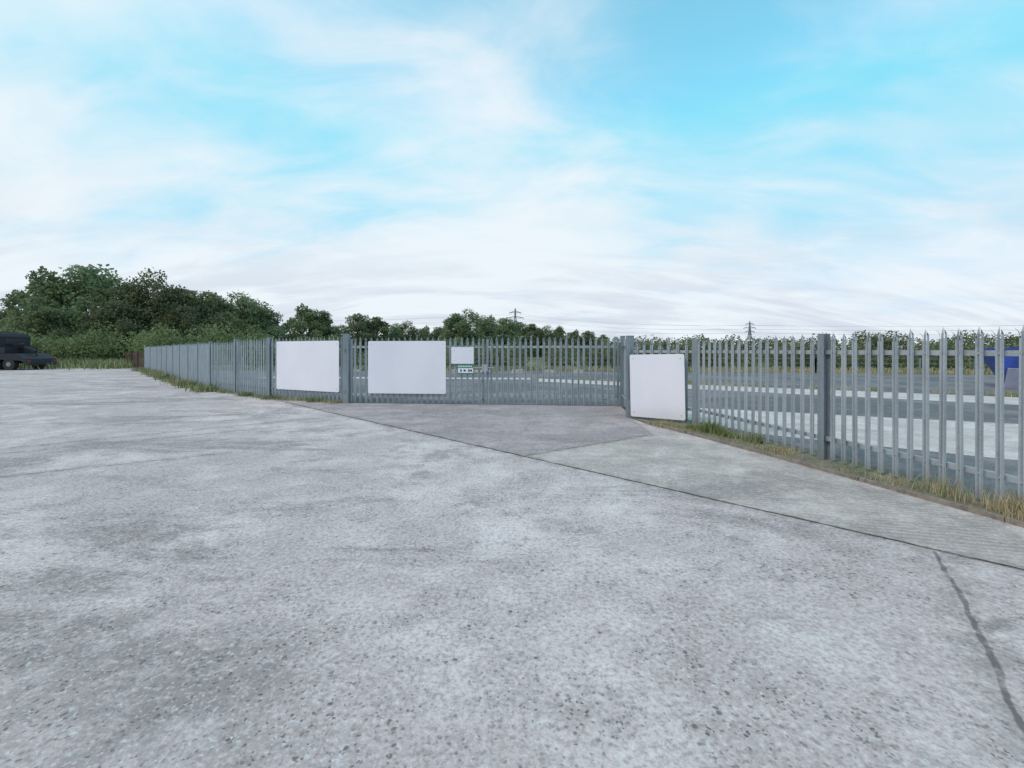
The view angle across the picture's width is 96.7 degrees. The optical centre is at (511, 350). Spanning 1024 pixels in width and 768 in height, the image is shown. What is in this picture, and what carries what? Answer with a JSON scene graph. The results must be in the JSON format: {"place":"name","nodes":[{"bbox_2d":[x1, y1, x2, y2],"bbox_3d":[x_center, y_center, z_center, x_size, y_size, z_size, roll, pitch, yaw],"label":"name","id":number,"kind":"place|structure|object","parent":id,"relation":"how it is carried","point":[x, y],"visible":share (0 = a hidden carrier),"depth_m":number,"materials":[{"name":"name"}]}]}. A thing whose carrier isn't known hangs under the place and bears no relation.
{"place":"outdoors","nodes":[
{"label":"outdoors","id":0,"kind":"place"},
{"bbox_2d":[0,368,56,370],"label":"roadside tarmac","id":1,"kind":"structure","parent":0,"point":[23,369],"depth_m":35.24,"materials":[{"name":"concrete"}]},
{"bbox_2d":[0,331,56,369],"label":"recovery lorry","id":2,"kind":"object","parent":1,"relation":"on","point":[16,348],"visible":0.98,"depth_m":34.87,"materials":[{"name":"blue paint"}]},
{"bbox_2d":[0,368,1023,767],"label":"concrete forecourt","id":3,"kind":"structure","parent":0,"point":[188,578],"depth_m":2.60,"materials":[{"name":"grey concrete"}]},
{"bbox_2d":[130,367,221,392],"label":"verge grass","id":4,"kind":"structure","parent":3,"relation":"on","point":[190,384],"depth_m":19.48,"materials":[{"name":"green plant"}]},
{"bbox_2d":[178,378,342,403],"bbox_3d":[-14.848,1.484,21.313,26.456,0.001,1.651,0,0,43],"label":"verge","id":5,"kind":"structure","parent":3,"relation":"on","point":[265,395],"depth_m":14.45,"materials":[{"name":"green plant"}]},
{"bbox_2d":[144,336,342,400],"bbox_3d":[-17.144,0.544,23.691,32.979,1.912,1.512,0,0,43],"label":"palisade fence","id":6,"kind":"object","parent":5,"relation":"on","point":[189,361],"visible":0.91,"depth_m":16.66,"materials":[{"name":"grey metal"}]},
{"bbox_2d":[276,341,338,391],"bbox_3d":[-6.057,0.460,13.449,2.620,1.460,0.040,0,0,26],"label":"blank sign board","id":7,"kind":"object","parent":6,"relation":"attached to","point":[308,365],"visible":1,"depth_m":13.40,"materials":[{"name":"white metal"}]},
{"bbox_2d":[278,400,651,455],"bbox_3d":[-2.512,1.488,9.920,10.489,0.001,6.048,0,0,9],"label":"gate apron","id":8,"kind":"object","parent":3,"relation":"on","point":[523,430],"visible":0.92,"depth_m":9.38,"materials":[{"name":"concrete"}]},
{"bbox_2d":[343,334,350,402],"bbox_3d":[-4.670,0.519,12.862,0.180,1.962,0.197,0,0,0],"label":"gate post","id":9,"kind":"object","parent":8,"relation":"on","point":[346,367],"visible":1,"depth_m":12.79,"materials":[{"name":"grey metal"}]},
{"bbox_2d":[349,336,620,404],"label":"palisade gate","id":10,"kind":"structure","parent":9,"relation":"attached to","point":[485,370],"depth_m":12.37,"materials":[{"name":"grey metal"}]},
{"bbox_2d":[368,341,445,393],"bbox_3d":[-2.914,0.472,12.616,2.205,1.455,0.040,0,0,5],"label":"blank sign board","id":11,"kind":"object","parent":10,"relation":"attached to","point":[407,367],"visible":1,"depth_m":12.60,"materials":[{"name":"white plastic"}]},
{"bbox_2d":[451,347,473,363],"bbox_3d":[-1.353,0.142,12.469,0.620,0.455,0.040,0,0,5],"label":"white sign","id":12,"kind":"object","parent":10,"relation":"attached to","point":[462,355],"visible":1,"depth_m":12.45,"materials":[{"name":"white plastic"}]},
{"bbox_2d":[457,364,473,373],"bbox_3d":[-1.264,0.525,12.459,0.480,0.270,0.044,0,0,5],"label":"green notice sign","id":13,"kind":"object","parent":10,"relation":"attached to","point":[465,368],"visible":1,"depth_m":12.44,"materials":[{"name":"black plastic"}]},
{"bbox_2d":[626,336,633,417],"bbox_3d":[2.610,0.589,10.077,0.160,1.822,0.187,0,0,0],"label":"gate post","id":14,"kind":"object","parent":8,"relation":"on","point":[629,345],"visible":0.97,"depth_m":10.02,"materials":[{"name":"grey metal"}]},
{"bbox_2d":[526,434,1023,568],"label":"concrete slab","id":15,"kind":"structure","parent":3,"relation":"on","point":[692,464],"depth_m":4.80,"materials":[{"name":"grey concrete"}]},
{"bbox_2d":[634,417,1023,523],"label":"verge","id":16,"kind":"structure","parent":3,"relation":"on","point":[801,456],"depth_m":5.86,"materials":[{"name":"green plant"}]},
{"bbox_2d":[621,325,1023,503],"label":"palisade fence","id":17,"kind":"object","parent":16,"relation":"on","point":[827,440],"visible":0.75,"depth_m":5.58,"materials":[{"name":"grey metal"}]},
{"bbox_2d":[630,354,685,419],"bbox_3d":[3.035,0.756,9.559,1.216,1.363,0.040,0,0,41],"label":"blank sign board","id":18,"kind":"object","parent":17,"relation":"attached to","point":[657,385],"visible":1,"depth_m":9.52,"materials":[{"name":"white metal"}]},
{"bbox_2d":[911,463,1023,518],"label":"verge grass","id":19,"kind":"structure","parent":16,"relation":"on","point":[1010,504],"depth_m":4.34,"materials":[{"name":"plant"}]},
{"bbox_2d":[646,421,1023,527],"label":"timber edging","id":20,"kind":"object","parent":3,"relation":"on","point":[1005,519],"visible":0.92,"depth_m":4.99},
{"bbox_2d":[0,0,1023,349],"label":"sky","id":21,"kind":"structure","parent":0,"point":[838,168],"materials":[{"name":"blue"}]},
{"bbox_2d":[56,353,993,416],"bbox_3d":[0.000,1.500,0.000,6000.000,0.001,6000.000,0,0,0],"label":"ground","id":22,"kind":"structure","parent":0,"point":[534,359],"depth_m":41.96,"materials":[{"name":"green plant"}]},
{"bbox_2d":[0,307,9,328],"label":"broadleaf tree","id":23,"kind":"object","parent":22,"relation":"on","point":[2,314],"visible":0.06,"depth_m":59.00,"materials":[{"name":"green plant"}]},
{"bbox_2d":[0,311,16,327],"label":"broadleaf tree","id":24,"kind":"object","parent":22,"relation":"on","point":[2,321],"visible":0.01,"depth_m":55.99,"materials":[{"name":"green plant"}]},
{"bbox_2d":[0,307,38,345],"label":"broadleaf tree","id":25,"kind":"object","parent":22,"relation":"on","point":[11,317],"visible":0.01,"depth_m":52.46,"materials":[{"name":"green plant"}]},
{"bbox_2d":[5,301,74,357],"bbox_3d":[-51.845,-2.040,50.799,6.250,7.096,6.515,0,0,11],"label":"broadleaf tree","id":26,"kind":"object","parent":22,"relation":"on","point":[43,315],"visible":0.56,"depth_m":50.31,"materials":[{"name":"green plant"}]},
{"bbox_2d":[0,266,90,355],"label":"broadleaf tree","id":27,"kind":"object","parent":22,"relation":"on","point":[21,298],"visible":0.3,"depth_m":53.18,"materials":[{"name":"green plant"}]},
{"bbox_2d":[12,264,135,357],"bbox_3d":[-52.444,-4.679,56.672,13.159,12.387,11.267,0,0,-42],"label":"broadleaf tree","id":28,"kind":"object","parent":22,"relation":"on","point":[90,278],"visible":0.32,"depth_m":54.00,"materials":[{"name":"green plant"}]},
{"bbox_2d":[71,298,147,359],"bbox_3d":[-46.160,-2.239,53.325,8.380,7.495,7.453,0,0,25],"label":"broadleaf tree","id":29,"kind":"object","parent":22,"relation":"on","point":[106,316],"visible":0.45,"depth_m":51.64,"materials":[{"name":"green plant"}]},
{"bbox_2d":[60,274,163,359],"bbox_3d":[-47.707,-3.932,55.994,10.652,10.886,12.489,0,0,-8],"label":"broadleaf tree","id":30,"kind":"object","parent":22,"relation":"on","point":[112,291],"visible":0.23,"depth_m":53.94,"materials":[{"name":"green plant"}]},
{"bbox_2d":[17,356,230,369],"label":"long grass","id":31,"kind":"structure","parent":22,"relation":"on","point":[93,363],"depth_m":37.97,"materials":[{"name":"green plant"}]},
{"bbox_2d":[126,351,143,367],"bbox_3d":[-31.307,0.784,37.842,7.259,1.432,0.129,0,0,41],"label":"red palisade fence","id":32,"kind":"object","parent":22,"relation":"on","point":[139,358],"visible":0.87,"depth_m":37.34,"materials":[{"name":"brown metal"}]},
{"bbox_2d":[82,268,198,359],"bbox_3d":[-44.795,-4.411,56.917,11.880,11.847,11.707,0,0,-12],"label":"broadleaf tree","id":33,"kind":"object","parent":22,"relation":"on","point":[163,292],"visible":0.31,"depth_m":55.26,"materials":[{"name":"green plant"}]},
{"bbox_2d":[142,284,205,329],"bbox_3d":[-44.622,-3.579,60.616,9.419,10.181,8.876,0,0,44],"label":"broadleaf tree","id":34,"kind":"object","parent":22,"relation":"on","point":[184,289],"visible":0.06,"depth_m":58.01,"materials":[{"name":"green plant"}]},
{"bbox_2d":[0,319,357,363],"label":"scrub","id":35,"kind":"object","parent":22,"relation":"on","point":[78,346],"visible":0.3,"depth_m":47.27,"materials":[{"name":"green plant"}]},
{"bbox_2d":[150,303,208,345],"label":"broadleaf tree","id":36,"kind":"object","parent":22,"relation":"on","point":[191,319],"visible":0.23,"depth_m":55.13,"materials":[{"name":"green plant"}]},
{"bbox_2d":[134,287,232,344],"bbox_3d":[-41.881,-3.329,58.467,9.873,9.681,10.858,0,0,38],"label":"broadleaf tree","id":37,"kind":"object","parent":22,"relation":"on","point":[189,297],"visible":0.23,"depth_m":58.13,"materials":[{"name":"green plant"}]},
{"bbox_2d":[195,295,241,345],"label":"broadleaf tree","id":38,"kind":"object","parent":22,"relation":"on","point":[231,311],"visible":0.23,"depth_m":61.37,"materials":[{"name":"green plant"}]},
{"bbox_2d":[196,290,243,344],"bbox_3d":[-40.961,-3.372,62.816,8.470,9.771,9.083,0,0,23],"label":"broadleaf tree","id":39,"kind":"object","parent":22,"relation":"on","point":[205,295],"visible":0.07,"depth_m":62.11,"materials":[{"name":"green plant"}]},
{"bbox_2d":[212,318,255,341],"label":"broadleaf tree","id":40,"kind":"object","parent":22,"relation":"on","point":[241,325],"visible":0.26,"depth_m":60.40,"materials":[{"name":"green plant"}]},
{"bbox_2d":[210,291,278,346],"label":"broadleaf tree","id":41,"kind":"object","parent":22,"relation":"on","point":[244,298],"visible":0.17,"depth_m":65.30,"materials":[{"name":"green plant"}]},
{"bbox_2d":[237,300,284,340],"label":"broadleaf tree","id":42,"kind":"object","parent":22,"relation":"on","point":[278,331],"visible":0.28,"depth_m":65.48,"materials":[{"name":"green plant"}]},
{"bbox_2d":[260,309,296,340],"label":"broadleaf tree","id":43,"kind":"object","parent":22,"relation":"on","point":[277,315],"visible":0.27,"depth_m":69.17,"materials":[{"name":"green plant"}]},
{"bbox_2d":[283,303,342,340],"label":"broadleaf tree","id":44,"kind":"object","parent":22,"relation":"on","point":[304,316],"visible":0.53,"depth_m":73.81,"materials":[{"name":"green plant"}]},
{"bbox_2d":[304,310,342,340],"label":"broadleaf tree","id":45,"kind":"object","parent":22,"relation":"on","point":[324,323],"visible":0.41,"depth_m":74.87,"materials":[{"name":"green plant"}]},
{"bbox_2d":[213,338,500,367],"bbox_3d":[-13.558,0.256,38.451,25.752,2.628,8.460,0,0,0],"label":"hedgerow","id":46,"kind":"object","parent":22,"relation":"on","point":[447,356],"visible":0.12,"depth_m":37.05,"materials":[{"name":"green plant"}]},
{"bbox_2d":[338,313,378,355],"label":"broadleaf tree","id":47,"kind":"object","parent":22,"relation":"on","point":[356,322],"visible":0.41,"depth_m":84.26,"materials":[{"name":"green plant"}]},
{"bbox_2d":[361,316,393,340],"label":"broadleaf tree","id":48,"kind":"object","parent":22,"relation":"on","point":[379,325],"visible":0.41,"depth_m":87.02,"materials":[{"name":"green plant"}]},
{"bbox_2d":[380,323,406,340],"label":"broadleaf tree","id":49,"kind":"object","parent":22,"relation":"on","point":[395,330],"visible":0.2,"depth_m":90.98,"materials":[{"name":"green plant"}]},
{"bbox_2d":[393,319,424,340],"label":"broadleaf tree","id":50,"kind":"object","parent":22,"relation":"on","point":[412,331],"visible":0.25,"depth_m":94.19,"materials":[{"name":"green plant"}]},
{"bbox_2d":[417,325,432,340],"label":"broadleaf tree","id":51,"kind":"object","parent":22,"relation":"on","point":[424,332],"visible":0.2,"depth_m":97.25,"materials":[{"name":"green plant"}]},
{"bbox_2d":[423,326,442,340],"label":"broadleaf tree","id":52,"kind":"object","parent":22,"relation":"on","point":[435,336],"visible":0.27,"depth_m":95.43,"materials":[{"name":"green plant"}]},
{"bbox_2d":[439,312,473,352],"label":"broadleaf tree","id":53,"kind":"object","parent":22,"relation":"on","point":[453,321],"visible":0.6,"depth_m":83.77,"materials":[{"name":"green plant"}]},
{"bbox_2d":[451,307,493,356],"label":"broadleaf tree","id":54,"kind":"object","parent":22,"relation":"on","point":[477,326],"visible":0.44,"depth_m":85.86,"materials":[{"name":"green plant"}]},
{"bbox_2d":[474,314,503,356],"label":"broadleaf tree","id":55,"kind":"object","parent":22,"relation":"on","point":[494,329],"visible":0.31,"depth_m":88.95,"materials":[{"name":"green plant"}]},
{"bbox_2d":[488,317,522,356],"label":"broadleaf tree","id":56,"kind":"object","parent":22,"relation":"on","point":[506,333],"visible":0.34,"depth_m":94.19,"materials":[{"name":"green plant"}]},
{"bbox_2d":[508,308,523,322],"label":"electricity pylon","id":57,"kind":"object","parent":22,"relation":"on","point":[515,312],"visible":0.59,"depth_m":419.37,"materials":[{"name":"metal"}]},
{"bbox_2d":[335,314,1022,334],"bbox_3d":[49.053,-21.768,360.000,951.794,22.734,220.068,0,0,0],"label":"power lines","id":58,"kind":"object","parent":57,"relation":"attached to","point":[744,325],"visible":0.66,"depth_m":349.32,"materials":[{"name":"metal"}]},
{"bbox_2d":[505,321,540,356],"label":"broadleaf tree","id":59,"kind":"object","parent":22,"relation":"on","point":[527,334],"visible":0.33,"depth_m":97.94,"materials":[{"name":"green plant"}]},
{"bbox_2d":[521,323,546,355],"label":"broadleaf tree","id":60,"kind":"object","parent":22,"relation":"on","point":[537,332],"visible":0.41,"depth_m":100.64,"materials":[{"name":"green plant"}]},
{"bbox_2d":[536,324,562,355],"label":"broadleaf tree","id":61,"kind":"object","parent":22,"relation":"on","point":[547,331],"visible":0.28,"depth_m":103.27,"materials":[{"name":"green plant"}]},
{"bbox_2d":[550,325,570,355],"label":"broadleaf tree","id":62,"kind":"object","parent":22,"relation":"on","point":[559,331],"visible":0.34,"depth_m":105.96,"materials":[{"name":"green plant"}]},
{"bbox_2d":[567,329,582,355],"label":"broadleaf tree","id":63,"kind":"object","parent":22,"relation":"on","point":[575,333],"visible":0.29,"depth_m":109.16,"materials":[{"name":"green plant"}]},
{"bbox_2d":[579,330,598,354],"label":"broadleaf tree","id":64,"kind":"object","parent":22,"relation":"on","point":[586,335],"visible":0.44,"depth_m":110.34,"materials":[{"name":"green plant"}]},
{"bbox_2d":[213,364,992,374],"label":"long grass","id":65,"kind":"structure","parent":22,"relation":"on","point":[874,370],"depth_m":32.60,"materials":[{"name":"green plant"}]},
{"bbox_2d":[597,334,609,351],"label":"broadleaf tree","id":66,"kind":"object","parent":22,"relation":"on","point":[600,337],"visible":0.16,"depth_m":111.50,"materials":[{"name":"green plant"}]},
{"bbox_2d":[288,327,1020,357],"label":"distant tree line","id":67,"kind":"object","parent":22,"relation":"on","point":[887,343],"visible":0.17,"depth_m":101.80,"materials":[{"name":"green plant"}]},
{"bbox_2d":[470,334,1018,370],"bbox_3d":[28.381,0.156,32.504,66.298,2.861,9.786,0,0,13],"label":"hedgerow","id":68,"kind":"object","parent":22,"relation":"on","point":[903,359],"visible":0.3,"depth_m":34.95,"materials":[{"name":"green plant"}]},
{"bbox_2d":[745,321,755,346],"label":"electricity pylon","id":69,"kind":"object","parent":22,"relation":"on","point":[749,334],"visible":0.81,"depth_m":344.67,"materials":[{"name":"metal"}]},
{"bbox_2d":[213,371,1018,501],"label":"asphalt yard","id":70,"kind":"structure","parent":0,"point":[1011,412],"depth_m":13.79,"materials":[{"name":"grey asphalt"}]},
{"bbox_2d":[257,376,529,378],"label":"yard slab","id":71,"kind":"structure","parent":70,"relation":"on","point":[446,378],"depth_m":23.97,"materials":[{"name":"concrete"}]},
{"bbox_2d":[342,369,582,373],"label":"concrete kerb blocks","id":72,"kind":"structure","parent":70,"relation":"on","point":[516,371],"depth_m":29.38,"materials":[{"name":"white concrete"}]},
{"bbox_2d":[242,357,974,373],"bbox_3d":[13.121,1.000,30.071,66.717,1.000,1.838,0,0,8],"label":"boundary fence","id":73,"kind":"object","parent":70,"relation":"on","point":[919,368],"visible":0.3,"depth_m":30.28,"materials":[{"name":"grey metal"}]},
{"bbox_2d":[620,336,624,406],"bbox_3d":[2.950,0.559,12.127,0.120,1.882,0.167,0,0,0],"label":"gate post","id":74,"kind":"object","parent":70,"relation":"on","point":[622,338],"visible":0.82,"depth_m":12.10,"materials":[{"name":"grey metal"}]},
{"bbox_2d":[535,376,1018,396],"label":"verge grass","id":75,"kind":"structure","parent":70,"relation":"on","point":[1006,394],"depth_m":16.94,"materials":[{"name":"green plant"}]},
{"bbox_2d":[539,378,1018,404],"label":"yard slab","id":76,"kind":"structure","parent":70,"relation":"on","point":[971,399],"depth_m":15.31,"materials":[{"name":"concrete"}]},
{"bbox_2d":[688,407,1017,459],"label":"yard slab","id":77,"kind":"structure","parent":70,"relation":"on","point":[1010,441],"depth_m":8.34,"materials":[{"name":"concrete"}]},
{"bbox_2d":[974,348,1018,388],"bbox_3d":[20.778,0.690,17.405,3.980,1.580,2.290,0,0,32],"label":"blue skip","id":78,"kind":"object","parent":70,"relation":"on","point":[1011,372],"visible":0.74,"depth_m":17.56,"materials":[{"name":"paint"}]},
{"bbox_2d":[682,417,763,443],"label":"verge grass","id":79,"kind":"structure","parent":0,"point":[713,429],"depth_m":7.91,"materials":[{"name":"green plant"}]}
]}

